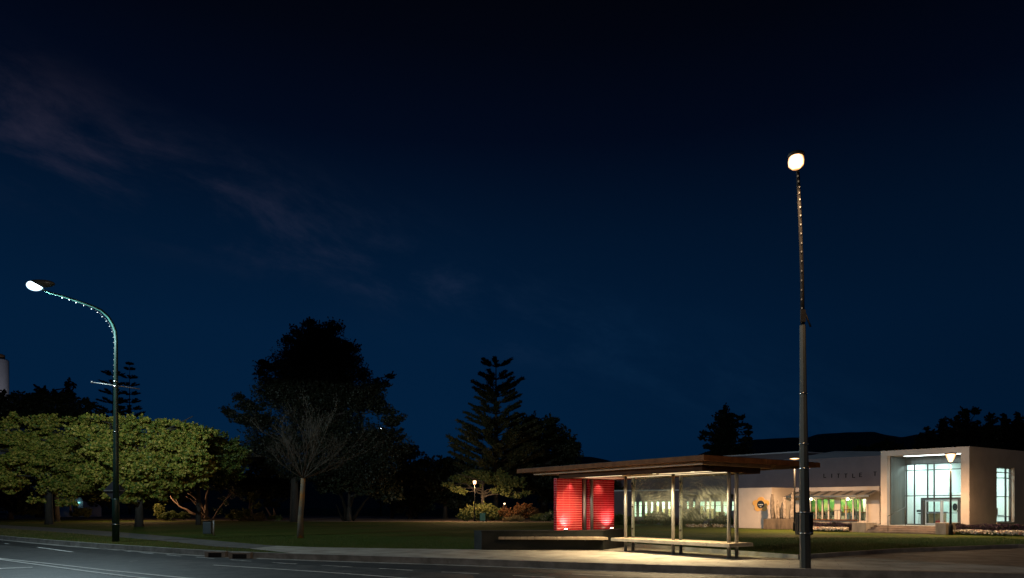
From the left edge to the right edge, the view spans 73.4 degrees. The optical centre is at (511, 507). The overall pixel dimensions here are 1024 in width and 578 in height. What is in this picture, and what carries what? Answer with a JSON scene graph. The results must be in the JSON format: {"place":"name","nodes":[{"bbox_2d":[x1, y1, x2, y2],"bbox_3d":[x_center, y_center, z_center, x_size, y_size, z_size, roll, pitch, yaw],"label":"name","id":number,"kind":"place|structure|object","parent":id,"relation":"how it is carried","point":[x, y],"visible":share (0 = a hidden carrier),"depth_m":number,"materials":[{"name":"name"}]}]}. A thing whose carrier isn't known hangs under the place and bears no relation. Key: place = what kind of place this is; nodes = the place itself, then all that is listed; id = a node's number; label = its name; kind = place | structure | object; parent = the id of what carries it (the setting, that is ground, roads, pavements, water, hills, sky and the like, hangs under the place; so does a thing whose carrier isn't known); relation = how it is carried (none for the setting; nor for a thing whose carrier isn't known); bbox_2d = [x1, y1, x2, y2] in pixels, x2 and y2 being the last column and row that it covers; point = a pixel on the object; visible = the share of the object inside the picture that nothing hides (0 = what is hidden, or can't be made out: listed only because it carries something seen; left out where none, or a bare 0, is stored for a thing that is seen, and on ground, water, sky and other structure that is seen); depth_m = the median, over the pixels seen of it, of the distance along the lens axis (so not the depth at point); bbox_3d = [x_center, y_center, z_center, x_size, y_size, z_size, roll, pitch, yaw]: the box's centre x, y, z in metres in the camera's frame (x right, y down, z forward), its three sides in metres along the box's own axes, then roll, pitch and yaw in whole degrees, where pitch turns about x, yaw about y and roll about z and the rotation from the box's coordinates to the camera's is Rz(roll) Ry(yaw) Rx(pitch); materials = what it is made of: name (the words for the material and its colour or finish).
{"place":"outdoors","nodes":[
{"label":"outdoors","id":0,"kind":"place"},
{"bbox_2d":[0,354,8,512],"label":"white tower","id":1,"kind":"structure","parent":0,"point":[4,373],"depth_m":189.20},
{"bbox_2d":[59,494,101,516],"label":"garden house","id":2,"kind":"structure","parent":0,"point":[96,511],"depth_m":112.00,"materials":[{"name":"grey"}]},
{"bbox_2d":[0,518,424,521],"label":"garden path","id":3,"kind":"structure","parent":0,"point":[237,520],"depth_m":80.07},
{"bbox_2d":[69,507,92,516],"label":"shrub","id":4,"kind":"object","parent":3,"relation":"on","point":[83,511],"visible":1,"depth_m":86.70,"materials":[{"name":"green plant"}]},
{"bbox_2d":[225,507,250,520],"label":"shrub","id":5,"kind":"object","parent":3,"relation":"on","point":[236,514],"visible":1,"depth_m":77.74,"materials":[{"name":"green plant"}]},
{"bbox_2d":[246,491,261,512],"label":"shrub","id":6,"kind":"object","parent":3,"relation":"on","point":[253,495],"visible":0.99,"depth_m":78.84,"materials":[{"name":"green plant"}]},
{"bbox_2d":[151,534,473,548],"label":"lawn grass","id":7,"kind":"structure","parent":0,"point":[304,542],"depth_m":31.14,"materials":[{"name":"plant"}]},
{"bbox_2d":[0,545,640,577],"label":"road","id":8,"kind":"structure","parent":0,"point":[184,568],"depth_m":18.65,"materials":[{"name":"asphalt"}]},
{"bbox_2d":[0,559,144,577],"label":"line","id":9,"kind":"object","parent":8,"relation":"on","point":[74,569],"visible":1,"depth_m":18.56,"materials":[{"name":"paint"}]},
{"bbox_2d":[0,558,186,577],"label":"line","id":10,"kind":"object","parent":8,"relation":"on","point":[97,569],"visible":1,"depth_m":18.56,"materials":[{"name":"paint"}]},
{"bbox_2d":[218,565,401,577],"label":"lane line","id":11,"kind":"object","parent":8,"relation":"on","point":[314,571],"visible":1,"depth_m":17.98,"materials":[{"name":"paint"}]},
{"bbox_2d":[0,540,802,577],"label":"bus bay","id":12,"kind":"object","parent":8,"relation":"on","point":[413,566],"visible":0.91,"depth_m":19.89,"materials":[{"name":"asphalt"}]},
{"bbox_2d":[205,551,227,556],"bbox_3d":[-10.033,1.577,23.298,0.691,0.205,0.250,0,0,0],"label":"kerb drain","id":13,"kind":"object","parent":12,"relation":"on","point":[216,553],"visible":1,"depth_m":23.17,"materials":[{"name":"black"}]},
{"bbox_2d":[229,552,252,558],"bbox_3d":[-8.967,1.577,22.700,0.714,0.205,0.250,0,0,0],"label":"kerb drain","id":14,"kind":"object","parent":12,"relation":"on","point":[240,555],"visible":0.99,"depth_m":22.58,"materials":[{"name":"black"}]},
{"bbox_2d":[0,539,841,577],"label":"gutter","id":15,"kind":"object","parent":12,"relation":"on","point":[446,564],"visible":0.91,"depth_m":19.84,"materials":[{"name":"concrete"}]},
{"bbox_2d":[0,535,1023,577],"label":"kerb","id":16,"kind":"structure","parent":8,"relation":"on","point":[842,573],"depth_m":18.61,"materials":[{"name":"concrete"}]},
{"bbox_2d":[0,508,1023,554],"bbox_3d":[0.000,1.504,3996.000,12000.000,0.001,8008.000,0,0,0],"label":"lawn","id":17,"kind":"structure","parent":0,"point":[462,530],"depth_m":45.21,"materials":[{"name":"plant"}]},
{"bbox_2d":[12,462,59,521],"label":"dark tree","id":18,"kind":"object","parent":17,"relation":"on","point":[56,513],"visible":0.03,"depth_m":73.68,"materials":[{"name":"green plant"}]},
{"bbox_2d":[6,394,75,513],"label":"tree","id":19,"kind":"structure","parent":17,"relation":"on","point":[24,431],"depth_m":170.00,"materials":[{"name":"plant"}]},
{"bbox_2d":[0,410,130,523],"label":"broad tree","id":20,"kind":"object","parent":17,"relation":"on","point":[40,451],"visible":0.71,"depth_m":60.71,"materials":[{"name":"green plant"}]},
{"bbox_2d":[25,279,139,541],"bbox_3d":[-18.096,-3.856,29.144,1.012,10.713,4.198,0,0,36],"label":"street lamp","id":21,"kind":"object","parent":17,"relation":"on","point":[36,285],"visible":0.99,"depth_m":30.06,"materials":[{"name":"silver metal"}]},
{"bbox_2d":[55,295,113,376],"bbox_3d":[-18.176,-7.279,29.121,0.110,3.103,2.588,0,0,35],"label":"light string","id":22,"kind":"object","parent":21,"relation":"hanging from","point":[102,316],"visible":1,"depth_m":29.82,"materials":[{"name":"glowing glass bulbs"},{"name":"plastic cable"}]},
{"bbox_2d":[103,481,125,498],"bbox_3d":[-17.612,-0.756,30.390,1.000,1.000,0.041,0,0,0],"label":"road sign","id":23,"kind":"object","parent":21,"relation":"attached to","point":[108,490],"visible":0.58,"depth_m":30.40,"materials":[{"name":"metal"}]},
{"bbox_2d":[94,370,137,514],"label":"whorled pine","id":24,"kind":"object","parent":17,"relation":"on","point":[107,391],"visible":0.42,"depth_m":148.67,"materials":[{"name":"green plant"}]},
{"bbox_2d":[112,361,145,514],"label":"whorled pine","id":25,"kind":"object","parent":17,"relation":"on","point":[135,400],"visible":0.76,"depth_m":149.52,"materials":[{"name":"green plant"}]},
{"bbox_2d":[0,528,267,551],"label":"verge grass","id":26,"kind":"structure","parent":17,"relation":"on","point":[65,536],"depth_m":32.51,"materials":[{"name":"plant"}]},
{"bbox_2d":[0,525,272,548],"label":"footpath","id":27,"kind":"structure","parent":17,"relation":"on","point":[175,539],"depth_m":34.42,"materials":[{"name":"concrete"}]},
{"bbox_2d":[64,412,220,526],"bbox_3d":[-28.458,-2.938,53.811,11.356,8.977,6.574,0,0,0],"label":"broad tree","id":28,"kind":"object","parent":17,"relation":"on","point":[168,454],"visible":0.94,"depth_m":52.61,"materials":[{"name":"green plant"}]},
{"bbox_2d":[153,503,166,519],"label":"shrub","id":29,"kind":"object","parent":17,"relation":"on","point":[160,508],"visible":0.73,"depth_m":79.74,"materials":[{"name":"green plant"}]},
{"bbox_2d":[158,510,191,520],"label":"shrub","id":30,"kind":"object","parent":17,"relation":"on","point":[174,514],"visible":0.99,"depth_m":78.71,"materials":[{"name":"green plant"}]},
{"bbox_2d":[170,477,239,519],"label":"pink stemmed tree","id":31,"kind":"object","parent":17,"relation":"on","point":[205,513],"visible":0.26,"depth_m":78.11,"materials":[{"name":"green plant"}]},
{"bbox_2d":[202,520,213,535],"bbox_3d":[-16.221,1.093,36.771,0.560,0.814,0.430,0,0,0],"label":"litter bin","id":32,"kind":"object","parent":17,"relation":"on","point":[208,527],"visible":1,"depth_m":36.57,"materials":[{"name":"metal"}]},
{"bbox_2d":[166,423,252,524],"bbox_3d":[-27.257,-3.031,60.273,8.962,9.162,7.113,0,0,0],"label":"broad tree","id":33,"kind":"object","parent":17,"relation":"on","point":[230,454],"visible":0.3,"depth_m":59.45,"materials":[{"name":"green plant"}]},
{"bbox_2d":[206,484,250,518],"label":"tree","id":34,"kind":"object","parent":17,"relation":"on","point":[226,501],"visible":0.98,"depth_m":76.98,"materials":[{"name":"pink plant"}]},
{"bbox_2d":[240,511,265,520],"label":"shrub","id":35,"kind":"object","parent":17,"relation":"on","point":[259,516],"visible":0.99,"depth_m":77.63,"materials":[{"name":"green plant"}]},
{"bbox_2d":[267,514,282,520],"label":"shrub","id":36,"kind":"object","parent":17,"relation":"on","point":[276,517],"visible":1,"depth_m":78.87,"materials":[{"name":"green plant"}]},
{"bbox_2d":[0,514,582,521],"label":"garden bed","id":37,"kind":"object","parent":17,"relation":"on","point":[335,518],"visible":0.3,"depth_m":94.92,"materials":[{"name":"plant"}]},
{"bbox_2d":[0,377,109,517],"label":"dark tree","id":38,"kind":"object","parent":37,"relation":"on","point":[35,403],"visible":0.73,"depth_m":104.02,"materials":[{"name":"green plant"}]},
{"bbox_2d":[79,486,195,510],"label":"dark tree","id":39,"kind":"object","parent":37,"relation":"on","point":[149,504],"visible":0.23,"depth_m":95.22,"materials":[{"name":"green plant"}]},
{"bbox_2d":[262,500,280,515],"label":"crooked stems","id":40,"kind":"object","parent":37,"relation":"on","point":[276,504],"visible":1,"depth_m":79.90,"materials":[{"name":"pink plant"}]},
{"bbox_2d":[377,435,448,518],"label":"dark tree","id":41,"kind":"object","parent":37,"relation":"on","point":[411,472],"visible":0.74,"depth_m":89.46,"materials":[{"name":"green plant"}]},
{"bbox_2d":[406,449,480,518],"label":"dark tree","id":42,"kind":"object","parent":37,"relation":"on","point":[445,466],"visible":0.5,"depth_m":93.22,"materials":[{"name":"green plant"}]},
{"bbox_2d":[473,479,476,521],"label":"path lamp","id":43,"kind":"object","parent":37,"relation":"on","point":[474,481],"visible":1,"depth_m":73.95,"materials":[{"name":"black metal"}]},
{"bbox_2d":[456,501,502,520],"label":"shrub","id":44,"kind":"object","parent":37,"relation":"on","point":[489,510],"visible":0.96,"depth_m":75.14,"materials":[{"name":"green plant"}]},
{"bbox_2d":[440,467,531,504],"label":"lamp lit tree","id":45,"kind":"object","parent":37,"relation":"on","point":[504,480],"visible":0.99,"depth_m":78.61,"materials":[{"name":"green plant"}]},
{"bbox_2d":[445,355,544,519],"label":"whorled pine","id":46,"kind":"object","parent":37,"relation":"on","point":[513,457],"visible":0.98,"depth_m":82.54,"materials":[{"name":"green plant"}]},
{"bbox_2d":[498,505,523,520],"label":"shrub","id":47,"kind":"object","parent":37,"relation":"on","point":[505,512],"visible":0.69,"depth_m":74.72,"materials":[{"name":"orange plant"}]},
{"bbox_2d":[502,515,524,521],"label":"shrub","id":48,"kind":"object","parent":37,"relation":"on","point":[513,518],"visible":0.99,"depth_m":73.39,"materials":[{"name":"green plant"}]},
{"bbox_2d":[512,502,540,520],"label":"shrub","id":49,"kind":"object","parent":37,"relation":"on","point":[528,510],"visible":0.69,"depth_m":76.60,"materials":[{"name":"orange plant"}]},
{"bbox_2d":[530,513,542,520],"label":"shrub","id":50,"kind":"object","parent":37,"relation":"on","point":[535,518],"visible":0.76,"depth_m":75.75,"materials":[{"name":"green plant"}]},
{"bbox_2d":[493,410,583,513],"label":"dark round tree","id":51,"kind":"object","parent":37,"relation":"on","point":[560,444],"visible":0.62,"depth_m":91.15,"materials":[{"name":"green plant"}]},
{"bbox_2d":[538,509,553,520],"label":"shrub","id":52,"kind":"object","parent":37,"relation":"on","point":[549,516],"visible":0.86,"depth_m":74.74,"materials":[{"name":"green plant"}]},
{"bbox_2d":[582,479,623,505],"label":"dark tree","id":53,"kind":"object","parent":37,"relation":"on","point":[617,487],"visible":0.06,"depth_m":78.85,"materials":[{"name":"green plant"}]},
{"bbox_2d":[239,393,385,538],"bbox_3d":[-9.832,-2.131,33.727,7.075,7.329,4.400,0,0,-16],"label":"bare tree","id":54,"kind":"object","parent":17,"relation":"on","point":[300,524],"visible":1,"depth_m":33.48,"materials":[{"name":"brown plant"}]},
{"bbox_2d":[218,316,414,521],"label":"dark spreading tree","id":55,"kind":"object","parent":17,"relation":"on","point":[315,364],"visible":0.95,"depth_m":70.69,"materials":[{"name":"green plant"}]},
{"bbox_2d":[336,490,371,520],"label":"many stemmed trunks","id":56,"kind":"object","parent":17,"relation":"on","point":[345,510],"visible":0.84,"depth_m":75.86,"materials":[{"name":"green plant"}]},
{"bbox_2d":[314,464,406,520],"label":"dark tree","id":57,"kind":"object","parent":17,"relation":"on","point":[387,489],"visible":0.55,"depth_m":75.67,"materials":[{"name":"green plant"}]},
{"bbox_2d":[480,513,484,521],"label":"utility cabinet","id":58,"kind":"object","parent":17,"relation":"on","point":[482,516],"visible":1,"depth_m":72.30,"materials":[{"name":"metal"}]},
{"bbox_2d":[474,528,623,549],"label":"wall","id":59,"kind":"structure","parent":17,"relation":"on","point":[595,539],"depth_m":24.37,"materials":[{"name":"concrete"}]},
{"bbox_2d":[614,512,636,524],"bbox_3d":[9.562,0.943,60.073,3.082,1.294,1.581,0,0,0],"label":"shrub","id":60,"kind":"object","parent":17,"relation":"on","point":[618,519],"visible":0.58,"depth_m":59.64,"materials":[{"name":"green plant"}]},
{"bbox_2d":[638,511,670,524],"bbox_3d":[12.318,0.898,58.653,3.185,1.364,1.524,0,0,0],"label":"shrub","id":61,"kind":"object","parent":17,"relation":"on","point":[655,517],"visible":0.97,"depth_m":58.30,"materials":[{"name":"green plant"}]},
{"bbox_2d":[683,506,707,525],"bbox_3d":[14.887,0.714,56.557,2.358,1.672,1.521,0,0,0],"label":"shrub","id":62,"kind":"object","parent":17,"relation":"on","point":[693,516],"visible":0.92,"depth_m":56.21,"materials":[{"name":"green plant"}]},
{"bbox_2d":[686,523,733,526],"bbox_3d":[15.764,1.359,53.000,4.739,0.372,1.102,0,0,0],"label":"flower border","id":63,"kind":"object","parent":17,"relation":"on","point":[705,525],"visible":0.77,"depth_m":52.79,"materials":[{"name":"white plant"}]},
{"bbox_2d":[627,543,799,558],"bbox_3d":[6.377,1.450,23.351,0.124,0.160,7.864,0,0,-30],"label":"lawn edging","id":64,"kind":"object","parent":17,"relation":"on","point":[767,554],"visible":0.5,"depth_m":22.46,"materials":[{"name":"concrete"}]},
{"bbox_2d":[710,512,733,524],"bbox_3d":[17.128,0.964,56.012,2.064,1.247,1.207,0,0,0],"label":"shrub","id":65,"kind":"object","parent":17,"relation":"on","point":[720,518],"visible":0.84,"depth_m":55.76,"materials":[{"name":"green plant"}]},
{"bbox_2d":[697,402,755,455],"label":"tiered dark tree","id":66,"kind":"object","parent":17,"relation":"on","point":[724,434],"visible":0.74,"depth_m":129.07,"materials":[{"name":"green plant"}]},
{"bbox_2d":[616,451,880,527],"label":"cafe wing","id":67,"kind":"structure","parent":17,"relation":"on","point":[848,471],"depth_m":50.73,"materials":[{"name":"paint"}]},
{"bbox_2d":[753,497,768,510],"bbox_3d":[18.049,-0.264,49.792,0.051,1.039,1.280,0,0,-43],"label":"flower sign","id":68,"kind":"object","parent":67,"relation":"attached to","point":[760,503],"visible":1,"depth_m":49.78,"materials":[{"name":"orange metal"}]},
{"bbox_2d":[817,499,821,518],"bbox_3d":[22.044,0.135,49.202,0.044,1.530,0.350,0,0,-43],"label":"window","id":69,"kind":"structure","parent":67,"relation":"in","point":[817,499],"depth_m":49.20,"materials":[{"name":"clear glass"}]},
{"bbox_2d":[784,490,876,519],"bbox_3d":[21.694,-0.051,48.575,1.040,2.243,7.546,0,0,-43],"label":"awning","id":70,"kind":"object","parent":67,"relation":"attached to","point":[856,494],"visible":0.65,"depth_m":47.20,"materials":[{"name":"grey"}]},
{"bbox_2d":[813,512,865,519],"bbox_3d":[24.202,0.683,50.345,0.566,0.762,4.725,0,0,-43],"label":"cafe bar","id":71,"kind":"object","parent":67,"relation":"on","point":[843,516],"visible":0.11,"depth_m":50.03,"materials":[{"name":"white"}]},
{"bbox_2d":[763,491,793,528],"bbox_3d":[19.134,0.179,47.801,3.273,2.642,1.030,0,0,11],"label":"sculpture","id":72,"kind":"object","parent":17,"relation":"on","point":[781,521],"visible":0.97,"depth_m":47.97,"materials":[{"name":"wood"}]},
{"bbox_2d":[789,457,798,530],"bbox_3d":[18.120,-0.882,44.000,0.640,4.764,0.640,0,0,0],"label":"path lamp","id":73,"kind":"object","parent":17,"relation":"on","point":[793,458],"visible":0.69,"depth_m":43.96,"materials":[{"name":"black metal"}]},
{"bbox_2d":[627,536,1023,553],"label":"grass","id":74,"kind":"structure","parent":17,"relation":"on","point":[857,544],"depth_m":28.77,"materials":[{"name":"plant"}]},
{"bbox_2d":[813,526,849,531],"bbox_3d":[19.549,1.351,42.897,0.559,0.376,2.797,0,0,-43],"label":"flower border","id":75,"kind":"object","parent":17,"relation":"on","point":[831,529],"visible":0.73,"depth_m":42.47,"materials":[{"name":"white plant"}]},
{"bbox_2d":[813,521,851,530],"bbox_3d":[20.080,1.154,43.230,0.640,0.635,2.811,0,0,-44],"label":"lavender hedge","id":76,"kind":"object","parent":17,"relation":"on","point":[833,524],"visible":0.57,"depth_m":42.91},
{"bbox_2d":[813,519,858,531],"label":"terrace wall","id":77,"kind":"structure","parent":17,"relation":"on","point":[848,521],"depth_m":43.39,"materials":[{"name":"concrete"}]},
{"bbox_2d":[852,522,876,531],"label":"stone block","id":78,"kind":"structure","parent":17,"relation":"on","point":[861,526],"depth_m":41.70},
{"bbox_2d":[865,525,934,533],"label":"steps","id":79,"kind":"structure","parent":17,"relation":"on","point":[903,529],"depth_m":40.23,"materials":[{"name":"concrete"}]},
{"bbox_2d":[877,524,934,525],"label":"terrace","id":80,"kind":"structure","parent":17,"relation":"on","point":[912,525],"depth_m":41.34,"materials":[{"name":"concrete"}]},
{"bbox_2d":[881,446,1023,524],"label":"museum entrance","id":81,"kind":"object","parent":80,"relation":"on","point":[987,483],"visible":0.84,"depth_m":42.56,"materials":[{"name":"paint"}]},
{"bbox_2d":[925,500,941,524],"bbox_3d":[25.954,0.295,42.279,0.049,1.530,0.911,0,0,-43],"label":"door","id":82,"kind":"structure","parent":81,"relation":"in","point":[926,501],"depth_m":42.35,"materials":[{"name":"silver metal"}]},
{"bbox_2d":[929,512,945,522],"bbox_3d":[27.538,0.659,44.622,0.586,0.802,1.229,0,0,-43],"label":"reception desk","id":83,"kind":"object","parent":81,"relation":"on","point":[937,515],"visible":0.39,"depth_m":44.41,"materials":[{"name":"grey"}]},
{"bbox_2d":[942,500,957,522],"bbox_3d":[26.580,0.295,41.612,0.049,1.530,0.901,0,0,-43],"label":"door","id":84,"kind":"structure","parent":81,"relation":"in","point":[942,500],"depth_m":41.89,"materials":[{"name":"silver metal"}]},
{"bbox_2d":[996,467,1014,523],"bbox_3d":[29.939,-0.745,41.769,2.252,3.410,0.259,0,0,-31],"label":"side window","id":85,"kind":"structure","parent":81,"relation":"in","point":[1005,472],"depth_m":42.05,"materials":[{"name":"clear glass"}]},
{"bbox_2d":[906,432,939,449],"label":"dark tree","id":86,"kind":"object","parent":17,"relation":"on","point":[921,441],"visible":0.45,"depth_m":118.89,"materials":[{"name":"green plant"}]},
{"bbox_2d":[915,426,942,447],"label":"dark tree","id":87,"kind":"object","parent":17,"relation":"on","point":[928,434],"visible":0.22,"depth_m":124.87,"materials":[{"name":"green plant"}]},
{"bbox_2d":[934,416,951,444],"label":"dark tree","id":88,"kind":"object","parent":17,"relation":"on","point":[942,425],"visible":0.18,"depth_m":131.81,"materials":[{"name":"green plant"}]},
{"bbox_2d":[935,522,956,534],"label":"stone block","id":89,"kind":"structure","parent":17,"relation":"on","point":[941,528],"depth_m":38.25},
{"bbox_2d":[945,452,956,534],"bbox_3d":[24.029,-0.760,37.600,0.620,4.520,0.604,0,0,0],"label":"path lamp","id":90,"kind":"object","parent":17,"relation":"on","point":[950,456],"visible":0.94,"depth_m":37.55,"materials":[{"name":"black metal"}]},
{"bbox_2d":[939,415,967,447],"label":"dark tree","id":91,"kind":"object","parent":17,"relation":"on","point":[952,437],"visible":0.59,"depth_m":119.99,"materials":[{"name":"green plant"}]},
{"bbox_2d":[958,406,981,445],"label":"dark tree","id":92,"kind":"object","parent":17,"relation":"on","point":[967,424],"visible":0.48,"depth_m":125.31,"materials":[{"name":"green plant"}]},
{"bbox_2d":[970,411,1006,448],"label":"dark tree","id":93,"kind":"object","parent":17,"relation":"on","point":[990,438],"visible":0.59,"depth_m":119.14,"materials":[{"name":"green plant"}]},
{"bbox_2d":[953,529,1023,535],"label":"flower border","id":94,"kind":"object","parent":17,"relation":"on","point":[993,533],"visible":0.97,"depth_m":36.80,"materials":[{"name":"white plant"}]},
{"bbox_2d":[955,523,1023,531],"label":"lavender hedge","id":95,"kind":"object","parent":17,"relation":"on","point":[993,527],"visible":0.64,"depth_m":37.21,"materials":[{"name":"plant"}]},
{"bbox_2d":[996,413,1016,449],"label":"dark tree","id":96,"kind":"object","parent":17,"relation":"on","point":[1008,435],"visible":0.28,"depth_m":125.47,"materials":[{"name":"green plant"}]},
{"bbox_2d":[1008,411,1023,450],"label":"dark tree","id":97,"kind":"object","parent":17,"relation":"on","point":[1017,422],"visible":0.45,"depth_m":131.53,"materials":[{"name":"green plant"}]},
{"bbox_2d":[0,0,1023,478],"label":"sky","id":98,"kind":"structure","parent":0,"point":[599,197],"materials":[{"name":"blue"}]},
{"bbox_2d":[102,425,1023,507],"bbox_3d":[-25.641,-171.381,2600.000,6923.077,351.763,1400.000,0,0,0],"label":"hills","id":99,"kind":"structure","parent":0,"point":[821,443],"depth_m":2181.14,"materials":[{"name":"plant"}]},
{"bbox_2d":[250,546,1023,572],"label":"pavement","id":100,"kind":"structure","parent":0,"point":[1005,560],"depth_m":20.61,"materials":[{"name":"concrete"}]},
{"bbox_2d":[517,455,819,558],"bbox_3d":[5.087,0.018,24.084,5.790,2.963,8.770,0,0,-36],"label":"bus shelter","id":101,"kind":"object","parent":100,"relation":"on","point":[598,493],"visible":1,"depth_m":22.34,"materials":[{"name":"black metal"}]},
{"bbox_2d":[787,150,811,567],"bbox_3d":[6.585,-2.963,15.615,0.339,8.930,3.216,0,0,27],"label":"street lamp","id":102,"kind":"object","parent":100,"relation":"on","point":[796,160],"visible":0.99,"depth_m":16.84,"materials":[{"name":"black metal"}]},
{"bbox_2d":[797,175,802,308],"bbox_3d":[6.648,-6.023,15.819,0.057,2.329,2.242,0,0,25],"label":"light string","id":103,"kind":"object","parent":102,"relation":"attached to","point":[802,247],"visible":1,"depth_m":16.40,"materials":[{"name":"black metal"}]},
{"bbox_2d":[795,512,813,534],"bbox_3d":[7.320,0.397,17.201,0.378,0.566,0.226,0,0,0],"label":"pole bin","id":104,"kind":"object","parent":102,"relation":"attached to","point":[797,523],"visible":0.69,"depth_m":17.10,"materials":[{"name":"black metal"}]},
{"bbox_2d":[811,544,1023,558],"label":"lawn edging","id":105,"kind":"object","parent":100,"relation":"on","point":[847,553],"visible":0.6,"depth_m":23.25,"materials":[{"name":"concrete"}]},
{"bbox_2d":[614,489,733,524],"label":"library wing","id":106,"kind":"structure","parent":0,"point":[648,501],"depth_m":61.44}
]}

